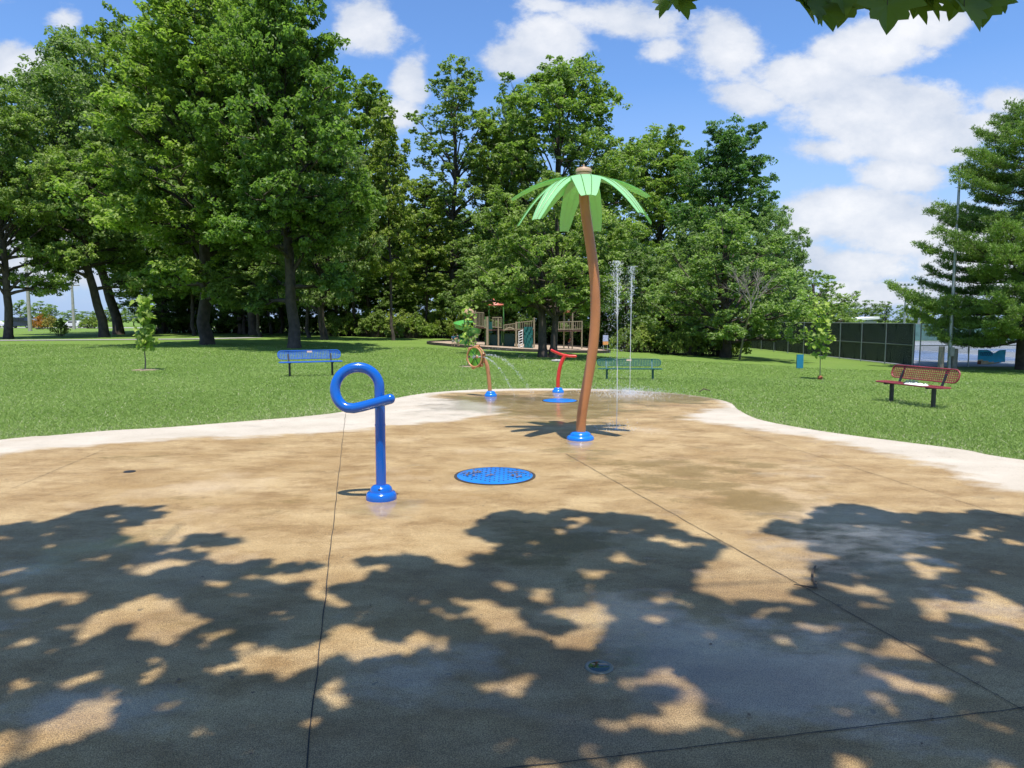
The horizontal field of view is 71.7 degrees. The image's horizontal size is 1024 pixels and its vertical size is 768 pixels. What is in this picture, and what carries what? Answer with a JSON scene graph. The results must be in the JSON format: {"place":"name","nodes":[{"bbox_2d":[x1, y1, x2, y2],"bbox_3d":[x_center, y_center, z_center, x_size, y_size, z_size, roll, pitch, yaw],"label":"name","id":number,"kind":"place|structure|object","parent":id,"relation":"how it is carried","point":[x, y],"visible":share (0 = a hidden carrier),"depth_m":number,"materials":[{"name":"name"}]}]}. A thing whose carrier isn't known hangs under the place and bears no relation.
{"place":"outdoors","nodes":[
{"label":"outdoors","id":0,"kind":"place"},
{"bbox_2d":[0,337,256,340],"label":"path","id":1,"kind":"structure","parent":0,"point":[120,339],"depth_m":56.89,"materials":[{"name":"concrete"}]},
{"bbox_2d":[0,320,1023,459],"bbox_3d":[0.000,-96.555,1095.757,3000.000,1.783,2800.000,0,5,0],"label":"ground","id":2,"kind":"structure","parent":0,"point":[755,357],"depth_m":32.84,"materials":[{"name":"green plant"}]},
{"bbox_2d":[23,248,31,330],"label":"utility pole","id":3,"kind":"object","parent":2,"relation":"on","point":[29,317],"depth_m":102.09,"materials":[{"name":"wood"}]},
{"bbox_2d":[0,82,98,338],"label":"maple tree","id":4,"kind":"object","parent":2,"relation":"on","point":[22,204],"visible":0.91,"depth_m":59.85,"materials":[{"name":"green plant"}]},
{"bbox_2d":[36,305,64,324],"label":"distant tree","id":5,"kind":"object","parent":2,"relation":"on","point":[53,309],"visible":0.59,"depth_m":181.08,"materials":[{"name":"green plant"}]},
{"bbox_2d":[49,317,70,335],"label":"shrub","id":6,"kind":"object","parent":2,"relation":"on","point":[61,325],"visible":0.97,"depth_m":69.96,"materials":[{"name":"green plant"}]},
{"bbox_2d":[0,56,164,336],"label":"maple tree","id":7,"kind":"object","parent":2,"relation":"on","point":[85,232],"visible":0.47,"depth_m":64.42,"materials":[{"name":"green plant"}]},
{"bbox_2d":[0,23,165,334],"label":"maple tree","id":8,"kind":"object","parent":2,"relation":"on","point":[66,45],"visible":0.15,"depth_m":73.55,"materials":[{"name":"green plant"}]},
{"bbox_2d":[78,315,97,328],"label":"shrub","id":9,"kind":"object","parent":2,"relation":"on","point":[86,323],"visible":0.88,"depth_m":132.52,"materials":[{"name":"green plant"}]},
{"bbox_2d":[26,0,187,331],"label":"maple tree","id":10,"kind":"object","parent":2,"relation":"on","point":[109,53],"visible":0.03,"depth_m":83.46,"materials":[{"name":"green plant"}]},
{"bbox_2d":[106,246,164,307],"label":"park tree","id":11,"kind":"object","parent":2,"relation":"on","point":[135,304],"visible":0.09,"depth_m":91.99,"materials":[{"name":"green plant"}]},
{"bbox_2d":[129,294,159,370],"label":"sapling","id":12,"kind":"object","parent":2,"relation":"on","point":[145,316],"visible":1,"depth_m":22.76,"materials":[{"name":"green plant"}]},
{"bbox_2d":[116,257,196,333],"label":"tree","id":13,"kind":"object","parent":2,"relation":"on","point":[176,303],"visible":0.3,"depth_m":81.76,"materials":[{"name":"green plant"}]},
{"bbox_2d":[142,310,180,333],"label":"shrub","id":14,"kind":"object","parent":2,"relation":"on","point":[175,326],"visible":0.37,"depth_m":83.50,"materials":[{"name":"green plant"}]},
{"bbox_2d":[44,0,296,344],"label":"maple tree","id":15,"kind":"object","parent":2,"relation":"on","point":[166,38],"visible":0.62,"depth_m":40.62,"materials":[{"name":"green plant"}]},
{"bbox_2d":[144,188,222,334],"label":"park tree","id":16,"kind":"object","parent":2,"relation":"on","point":[193,296],"visible":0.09,"depth_m":73.85,"materials":[{"name":"green plant"}]},
{"bbox_2d":[154,255,213,332],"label":"tree","id":17,"kind":"object","parent":2,"relation":"on","point":[172,299],"visible":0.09,"depth_m":83.87,"materials":[{"name":"green plant"}]},
{"bbox_2d":[155,293,227,325],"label":"tree","id":18,"kind":"object","parent":2,"relation":"on","point":[213,314],"visible":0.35,"depth_m":82.79,"materials":[{"name":"green plant"}]},
{"bbox_2d":[155,79,291,333],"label":"maple tree","id":19,"kind":"object","parent":2,"relation":"on","point":[240,329],"visible":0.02,"depth_m":79.53,"materials":[{"name":"green plant"}]},
{"bbox_2d":[144,0,307,335],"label":"maple tree","id":20,"kind":"object","parent":2,"relation":"on","point":[240,8],"visible":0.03,"depth_m":67.46,"materials":[{"name":"green plant"}]},
{"bbox_2d":[211,280,278,334],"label":"tree","id":21,"kind":"object","parent":2,"relation":"on","point":[244,322],"visible":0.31,"depth_m":77.47,"materials":[{"name":"green plant"}]},
{"bbox_2d":[218,243,285,336],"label":"park tree","id":22,"kind":"object","parent":2,"relation":"on","point":[253,276],"visible":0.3,"depth_m":65.64,"materials":[{"name":"green plant"}]},
{"bbox_2d":[176,0,387,348],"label":"maple tree","id":23,"kind":"object","parent":2,"relation":"on","point":[277,52],"visible":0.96,"depth_m":37.81,"materials":[{"name":"green plant"}]},
{"bbox_2d":[262,255,333,337],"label":"park tree","id":24,"kind":"object","parent":2,"relation":"on","point":[306,321],"visible":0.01,"depth_m":63.40,"materials":[{"name":"green plant"}]},
{"bbox_2d":[284,311,318,333],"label":"shrub","id":25,"kind":"object","parent":2,"relation":"on","point":[303,323],"visible":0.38,"depth_m":83.54,"materials":[{"name":"green plant"}]},
{"bbox_2d":[277,350,342,375],"bbox_3d":[-5.889,-0.603,20.725,1.812,0.771,0.488,-2,6,-24],"label":"park bench","id":26,"kind":"object","parent":2,"relation":"on","point":[288,353],"visible":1,"depth_m":20.78,"materials":[{"name":"blue metal"}]},
{"bbox_2d":[284,271,346,321],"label":"tree","id":27,"kind":"object","parent":2,"relation":"on","point":[302,312],"visible":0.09,"depth_m":77.47,"materials":[{"name":"green plant"}]},
{"bbox_2d":[257,99,387,339],"bbox_3d":[-15.602,-13.368,58.042,10.440,20.288,11.252,-2,5,-16],"label":"maple tree","id":28,"kind":"object","parent":2,"relation":"on","point":[328,297],"visible":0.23,"depth_m":55.87,"materials":[{"name":"green plant"}]},
{"bbox_2d":[317,312,353,335],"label":"shrub","id":29,"kind":"object","parent":2,"relation":"on","point":[330,324],"visible":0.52,"depth_m":69.55,"materials":[{"name":"green plant"}]},
{"bbox_2d":[339,305,382,336],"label":"shrub","id":30,"kind":"object","parent":2,"relation":"on","point":[365,312],"visible":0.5,"depth_m":69.18,"materials":[{"name":"green plant"}]},
{"bbox_2d":[333,217,394,335],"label":"park tree","id":31,"kind":"object","parent":2,"relation":"on","point":[374,289],"visible":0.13,"depth_m":68.93,"materials":[{"name":"green plant"}]},
{"bbox_2d":[329,73,406,312],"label":"park tree","id":32,"kind":"object","parent":2,"relation":"on","point":[365,99],"visible":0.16,"depth_m":74.27,"materials":[{"name":"green plant"}]},
{"bbox_2d":[354,305,390,336],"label":"shrub","id":33,"kind":"object","parent":2,"relation":"on","point":[375,314],"visible":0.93,"depth_m":67.63,"materials":[{"name":"green plant"}]},
{"bbox_2d":[350,260,419,333],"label":"tree","id":34,"kind":"object","parent":2,"relation":"on","point":[384,301],"visible":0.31,"depth_m":76.53,"materials":[{"name":"green plant"}]},
{"bbox_2d":[357,98,421,340],"bbox_3d":[-10.500,-13.299,58.673,5.396,20.300,5.521,-4,7,-39],"label":"park tree","id":35,"kind":"object","parent":2,"relation":"on","point":[396,212],"visible":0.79,"depth_m":58.02,"materials":[{"name":"green plant"}]},
{"bbox_2d":[370,238,435,308],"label":"park tree","id":36,"kind":"object","parent":2,"relation":"on","point":[416,301],"visible":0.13,"depth_m":80.13,"materials":[{"name":"green plant"}]},
{"bbox_2d":[384,309,424,337],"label":"shrub","id":37,"kind":"object","parent":2,"relation":"on","point":[401,315],"visible":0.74,"depth_m":66.84,"materials":[{"name":"green plant"}]},
{"bbox_2d":[394,311,435,337],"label":"shrub","id":38,"kind":"object","parent":2,"relation":"on","point":[418,325],"visible":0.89,"depth_m":66.52,"materials":[{"name":"green plant"}]},
{"bbox_2d":[397,174,455,337],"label":"park tree","id":39,"kind":"object","parent":2,"relation":"on","point":[416,242],"visible":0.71,"depth_m":68.06,"materials":[{"name":"green plant"}]},
{"bbox_2d":[420,307,455,337],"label":"shrub","id":40,"kind":"object","parent":2,"relation":"on","point":[430,317],"visible":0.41,"depth_m":68.91,"materials":[{"name":"green plant"}]},
{"bbox_2d":[415,184,474,315],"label":"park tree","id":41,"kind":"object","parent":2,"relation":"on","point":[449,204],"visible":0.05,"depth_m":91.82,"materials":[{"name":"green plant"}]},
{"bbox_2d":[434,314,455,338],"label":"shrub","id":42,"kind":"object","parent":2,"relation":"on","point":[448,321],"visible":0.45,"depth_m":68.28,"materials":[{"name":"green plant"}]},
{"bbox_2d":[386,53,509,317],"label":"park tree","id":43,"kind":"object","parent":2,"relation":"on","point":[454,117],"visible":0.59,"depth_m":68.10,"materials":[{"name":"green plant"}]},
{"bbox_2d":[443,208,479,272],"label":"park tree","id":44,"kind":"object","parent":2,"relation":"on","point":[466,217],"visible":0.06,"depth_m":92.26,"materials":[{"name":"green plant"}]},
{"bbox_2d":[432,238,496,316],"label":"tree","id":45,"kind":"object","parent":2,"relation":"on","point":[442,302],"visible":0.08,"depth_m":74.73,"materials":[{"name":"green plant"}]},
{"bbox_2d":[447,314,482,337],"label":"shrub","id":46,"kind":"object","parent":2,"relation":"on","point":[452,328],"visible":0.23,"depth_m":66.94,"materials":[{"name":"green plant"}]},
{"bbox_2d":[458,305,477,366],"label":"sapling","id":47,"kind":"object","parent":2,"relation":"on","point":[467,331],"visible":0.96,"depth_m":29.88,"materials":[{"name":"green plant"}]},
{"bbox_2d":[437,247,514,340],"bbox_3d":[-2.952,-7.802,62.718,7.030,8.667,6.833,2,6,22],"label":"park tree","id":48,"kind":"object","parent":2,"relation":"on","point":[462,289],"visible":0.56,"depth_m":61.73,"materials":[{"name":"green plant"}]},
{"bbox_2d":[458,245,532,333],"bbox_3d":[-1.565,-8.085,63.923,7.180,9.266,7.512,0,5,-3],"label":"park tree","id":49,"kind":"object","parent":2,"relation":"on","point":[515,315],"visible":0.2,"depth_m":63.41,"materials":[{"name":"green plant"}]},
{"bbox_2d":[474,88,546,256],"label":"maple tree","id":50,"kind":"object","parent":2,"relation":"on","point":[499,110],"visible":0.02,"depth_m":80.27,"materials":[{"name":"green plant"}]},
{"bbox_2d":[0,388,1023,767],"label":"splash pad","id":51,"kind":"object","parent":2,"relation":"on","point":[470,666],"visible":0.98,"depth_m":4.09,"materials":[{"name":"concrete"}]},
{"bbox_2d":[306,413,345,767],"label":"pavement joint","id":52,"kind":"object","parent":51,"relation":"on","point":[321,631],"visible":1,"depth_m":3.44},
{"bbox_2d":[330,362,396,502],"bbox_3d":[-1.292,0.414,6.226,0.570,1.214,0.286,0,5,0],"label":"loop spray feature","id":53,"kind":"object","parent":51,"relation":"on","point":[381,491],"visible":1,"depth_m":6.16,"materials":[{"name":"blue paint"}]},
{"bbox_2d":[466,345,496,396],"bbox_3d":[-0.658,-0.283,14.720,0.694,1.073,0.289,1,5,14],"label":"water wheel feature","id":54,"kind":"object","parent":51,"relation":"on","point":[474,361],"visible":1,"depth_m":14.66,"materials":[{"name":"metal"}]},
{"bbox_2d":[454,467,535,484],"bbox_3d":[-0.174,0.927,7.205,0.830,0.020,0.830,0,5,0],"label":"drain cover","id":55,"kind":"object","parent":51,"relation":"on","point":[499,476],"visible":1,"depth_m":7.12,"materials":[{"name":"blue paint"}]},
{"bbox_2d":[550,349,576,392],"bbox_3d":[1.125,-0.289,15.460,0.581,0.953,0.260,0,5,0],"label":"red spray feature","id":56,"kind":"object","parent":51,"relation":"on","point":[557,389],"visible":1,"depth_m":15.41,"materials":[{"name":"red metal"}]},
{"bbox_2d":[511,164,651,441],"bbox_3d":[0.911,-1.042,9.230,1.760,3.575,1.740,5,7,41],"label":"palm water feature","id":57,"kind":"object","parent":51,"relation":"on","point":[581,188],"visible":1,"depth_m":9.22,"materials":[{"name":"brown paint"}]},
{"bbox_2d":[585,660,613,674],"bbox_3d":[0.398,1.291,3.234,0.132,0.006,0.132,0,5,0],"label":"ground nozzle","id":58,"kind":"object","parent":51,"relation":"on","point":[600,667],"visible":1,"depth_m":3.23,"materials":[{"name":"grey metal"}]},
{"bbox_2d":[594,260,651,433],"bbox_3d":[1.359,-0.554,10.276,1.285,2.436,1.097,0,5,0],"label":"water jet","id":59,"kind":"object","parent":51,"relation":"on","point":[617,299],"visible":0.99,"depth_m":10.10,"materials":[{"name":"white"}]},
{"bbox_2d":[566,266,720,399],"bbox_3d":[2.428,-1.149,15.207,3.129,2.735,3.365,-4,7,-38],"label":"water jet","id":60,"kind":"object","parent":51,"relation":"on","point":[625,389],"visible":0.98,"depth_m":15.01,"materials":[{"name":"white"}]},
{"bbox_2d":[505,706,1023,767],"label":"pavement joint","id":61,"kind":"object","parent":51,"relation":"on","point":[759,738],"visible":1,"depth_m":2.68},
{"bbox_2d":[567,454,1019,707],"bbox_3d":[1.354,1.073,5.638,0.014,0.001,5.702,-1,5,-15],"label":"pavement joint","id":62,"kind":"object","parent":51,"relation":"on","point":[819,595],"visible":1,"depth_m":3.97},
{"bbox_2d":[427,340,610,352],"bbox_3d":[0.508,-2.743,54.166,13.993,1.085,12.272,0,5,0],"label":"timber edging","id":63,"kind":"object","parent":2,"relation":"on","point":[433,342],"visible":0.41,"depth_m":49.22,"materials":[{"name":"beige wood"}]},
{"bbox_2d":[440,50,657,321],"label":"maple tree","id":64,"kind":"object","parent":2,"relation":"on","point":[557,89],"visible":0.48,"depth_m":66.28,"materials":[{"name":"green plant"}]},
{"bbox_2d":[453,169,645,357],"bbox_3d":[1.846,-6.601,40.647,10.779,10.934,9.517,-2,6,-24],"label":"maple tree","id":65,"kind":"object","parent":2,"relation":"on","point":[562,274],"visible":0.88,"depth_m":39.27,"materials":[{"name":"green plant"}]},
{"bbox_2d":[546,250,615,344],"bbox_3d":[5.479,-7.381,62.041,7.280,8.733,6.959,4,6,36],"label":"park tree","id":66,"kind":"object","parent":2,"relation":"on","point":[578,314],"visible":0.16,"depth_m":62.15,"materials":[{"name":"green plant"}]},
{"bbox_2d":[574,242,638,346],"bbox_3d":[8.015,-8.088,64.478,7.050,10.074,7.253,1,5,12],"label":"park tree","id":67,"kind":"object","parent":2,"relation":"on","point":[622,316],"visible":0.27,"depth_m":63.45,"materials":[{"name":"green plant"}]},
{"bbox_2d":[600,320,627,346],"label":"shrub","id":68,"kind":"object","parent":2,"relation":"on","point":[611,333],"visible":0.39,"depth_m":65.85,"materials":[{"name":"green plant"}]},
{"bbox_2d":[608,324,645,351],"bbox_3d":[9.257,-3.646,56.861,2.882,2.413,2.858,-2,6,-23],"label":"shrub","id":69,"kind":"object","parent":2,"relation":"on","point":[623,339],"visible":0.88,"depth_m":56.72,"materials":[{"name":"green plant"}]},
{"bbox_2d":[597,359,661,378],"bbox_3d":[3.357,-0.399,20.224,1.832,0.624,0.488,0,5,3],"label":"park bench","id":70,"kind":"object","parent":2,"relation":"on","point":[633,362],"visible":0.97,"depth_m":20.37,"materials":[{"name":"green metal"}]},
{"bbox_2d":[601,239,664,332],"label":"park tree","id":71,"kind":"object","parent":2,"relation":"on","point":[639,276],"visible":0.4,"depth_m":65.42,"materials":[{"name":"green plant"}]},
{"bbox_2d":[610,223,658,326],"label":"tree","id":72,"kind":"object","parent":2,"relation":"on","point":[650,270],"visible":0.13,"depth_m":76.92,"materials":[{"name":"green plant"}]},
{"bbox_2d":[616,245,663,323],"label":"tree","id":73,"kind":"object","parent":2,"relation":"on","point":[637,265],"visible":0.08,"depth_m":83.04,"materials":[{"name":"green plant"}]},
{"bbox_2d":[625,322,659,352],"bbox_3d":[10.736,-3.788,58.006,3.507,2.609,3.528,0,5,-4],"label":"shrub","id":74,"kind":"object","parent":2,"relation":"on","point":[646,336],"visible":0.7,"depth_m":57.24,"materials":[{"name":"green plant"}]},
{"bbox_2d":[633,256,680,330],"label":"tree","id":75,"kind":"object","parent":2,"relation":"on","point":[656,272],"visible":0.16,"depth_m":81.23,"materials":[{"name":"green plant"}]},
{"bbox_2d":[602,123,717,287],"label":"maple tree","id":76,"kind":"object","parent":2,"relation":"on","point":[655,186],"visible":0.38,"depth_m":117.57,"materials":[{"name":"green plant"}]},
{"bbox_2d":[645,326,677,353],"bbox_3d":[12.320,-3.598,58.231,3.752,2.404,3.774,5,7,42],"label":"shrub","id":77,"kind":"object","parent":2,"relation":"on","point":[659,335],"visible":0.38,"depth_m":57.86,"materials":[{"name":"green plant"}]},
{"bbox_2d":[636,261,710,332],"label":"park tree","id":78,"kind":"object","parent":2,"relation":"on","point":[661,326],"visible":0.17,"depth_m":79.89,"materials":[{"name":"green plant"}]},
{"bbox_2d":[660,326,696,354],"bbox_3d":[13.299,-3.373,56.000,2.944,2.462,2.968,0,5,-4],"label":"shrub","id":79,"kind":"object","parent":2,"relation":"on","point":[673,343],"visible":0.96,"depth_m":55.63,"materials":[{"name":"green plant"}]},
{"bbox_2d":[653,220,713,323],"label":"tree","id":80,"kind":"object","parent":2,"relation":"on","point":[679,237],"visible":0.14,"depth_m":86.28,"materials":[{"name":"green plant"}]},
{"bbox_2d":[676,324,708,355],"bbox_3d":[14.153,-3.472,56.450,2.732,2.665,2.716,0,5,1],"label":"shrub","id":81,"kind":"object","parent":2,"relation":"on","point":[697,337],"visible":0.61,"depth_m":55.91,"materials":[{"name":"green plant"}]},
{"bbox_2d":[671,232,720,329],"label":"tree","id":82,"kind":"object","parent":2,"relation":"on","point":[680,252],"visible":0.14,"depth_m":75.41,"materials":[{"name":"green plant"}]},
{"bbox_2d":[699,327,738,356],"bbox_3d":[16.289,-3.408,57.278,3.316,2.615,3.336,4,7,39],"label":"shrub","id":83,"kind":"object","parent":2,"relation":"on","point":[718,348],"visible":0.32,"depth_m":57.01,"materials":[{"name":"green plant"}]},
{"bbox_2d":[659,113,795,308],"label":"maple tree","id":84,"kind":"object","parent":2,"relation":"on","point":[728,168],"visible":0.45,"depth_m":98.06,"materials":[{"name":"green plant"}]},
{"bbox_2d":[709,335,751,356],"bbox_3d":[18.111,-3.597,59.395,3.551,2.851,3.580,-1,5,-14],"label":"shrub","id":85,"kind":"object","parent":2,"relation":"on","point":[746,344],"visible":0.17,"depth_m":58.73,"materials":[{"name":"green plant"}]},
{"bbox_2d":[641,207,824,357],"bbox_3d":[16.861,-7.484,55.472,13.777,12.029,13.100,1,5,15],"label":"park tree","id":86,"kind":"object","parent":2,"relation":"on","point":[727,311],"visible":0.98,"depth_m":53.08,"materials":[{"name":"green plant"}]},
{"bbox_2d":[721,266,785,358],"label":"dead sapling","id":87,"kind":"object","parent":2,"relation":"on","point":[746,288],"visible":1,"depth_m":49.08,"materials":[{"name":"plant"}]},
{"bbox_2d":[735,201,818,321],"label":"maple tree","id":88,"kind":"object","parent":2,"relation":"on","point":[802,256],"visible":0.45,"depth_m":88.83,"materials":[{"name":"green plant"}]},
{"bbox_2d":[803,300,836,379],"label":"sapling","id":89,"kind":"object","parent":2,"relation":"on","point":[821,334],"visible":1,"depth_m":33.85,"materials":[{"name":"green plant"}]},
{"bbox_2d":[784,269,864,322],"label":"park tree","id":90,"kind":"object","parent":2,"relation":"on","point":[839,310],"visible":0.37,"depth_m":92.30,"materials":[{"name":"green plant"}]},
{"bbox_2d":[735,322,915,365],"bbox_3d":[27.637,-4.367,68.888,0.165,3.300,38.116,0,5,-2],"label":"chain link fence","id":91,"kind":"object","parent":2,"relation":"on","point":[890,343],"visible":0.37,"depth_m":56.86,"materials":[{"name":"metal"}]},
{"bbox_2d":[652,0,1018,34],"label":"maple tree","id":92,"kind":"object","parent":2,"relation":"on","point":[833,14],"visible":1,"depth_m":2.16,"materials":[{"name":"green plant"}]},
{"bbox_2d":[847,300,889,322],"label":"distant tree","id":93,"kind":"object","parent":2,"relation":"on","point":[867,311],"visible":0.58,"depth_m":205.09,"materials":[{"name":"green plant"}]},
{"bbox_2d":[870,301,898,322],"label":"distant tree","id":94,"kind":"object","parent":2,"relation":"on","point":[884,306],"visible":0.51,"depth_m":209.34,"materials":[{"name":"green plant"}]},
{"bbox_2d":[894,302,922,322],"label":"distant tree","id":95,"kind":"object","parent":2,"relation":"on","point":[909,320],"visible":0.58,"depth_m":200.13,"materials":[{"name":"green plant"}]},
{"bbox_2d":[875,364,960,407],"bbox_3d":[7.629,0.058,13.412,0.488,0.771,1.612,-1,5,-14],"label":"park bench","id":96,"kind":"object","parent":2,"relation":"on","point":[933,388],"visible":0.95,"depth_m":13.32,"materials":[{"name":"red metal"}]},
{"bbox_2d":[821,341,1015,366],"bbox_3d":[69.300,-4.023,80.966,81.400,0.001,62.000,0,5,0],"label":"court surround","id":97,"kind":"object","parent":2,"relation":"on","point":[935,363],"depth_m":57.59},
{"bbox_2d":[914,350,1014,360],"bbox_3d":[38.500,-2.953,69.014,11.000,0.001,24.000,0,5,0],"label":"tennis court","id":98,"kind":"object","parent":97,"relation":"on","point":[932,354],"visible":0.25,"depth_m":62.01,"materials":[{"name":"blue"}]},
{"bbox_2d":[882,97,1023,369],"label":"pine tree","id":99,"kind":"object","parent":2,"relation":"on","point":[993,249],"visible":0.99,"depth_m":46.06,"materials":[{"name":"green plant"}]},
{"bbox_2d":[947,166,961,368],"bbox_3d":[29.201,-7.462,46.665,0.260,13.452,0.427,0,5,0],"label":"light pole","id":100,"kind":"object","parent":2,"relation":"on","point":[951,351],"visible":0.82,"depth_m":46.79,"materials":[{"name":"metal"}]},
{"bbox_2d":[915,324,1016,340],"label":"chain link fence","id":101,"kind":"object","parent":2,"relation":"on","point":[917,334],"visible":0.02,"depth_m":109.69,"materials":[{"name":"metal"}]},
{"bbox_2d":[919,323,1017,366],"bbox_3d":[52.950,-2.658,49.976,48.390,3.300,0.115,0,5,0],"label":"chain link fence","id":102,"kind":"object","parent":2,"relation":"on","point":[935,358],"visible":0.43,"depth_m":50.05,"materials":[{"name":"metal"}]},
{"bbox_2d":[977,350,1005,363],"bbox_3d":[33.768,-1.888,49.845,1.928,1.023,0.094,0,5,0],"label":"banner","id":103,"kind":"object","parent":102,"relation":"attached to","point":[987,357],"visible":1,"depth_m":49.88,"materials":[{"name":"blue fabric"}]},
{"bbox_2d":[0,0,1023,320],"label":"sky","id":104,"kind":"structure","parent":0,"point":[864,123],"materials":[{"name":"blue"}]},
{"bbox_2d":[436,341,601,349],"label":"mulch ground","id":105,"kind":"structure","parent":0,"point":[536,346],"depth_m":54.21,"materials":[{"name":"brown wood"}]},
{"bbox_2d":[454,298,582,348],"bbox_3d":[0.454,-4.465,52.971,9.691,3.885,2.564,0,5,0],"label":"play structure","id":106,"kind":"object","parent":105,"relation":"on","point":[501,339],"visible":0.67,"depth_m":52.72,"materials":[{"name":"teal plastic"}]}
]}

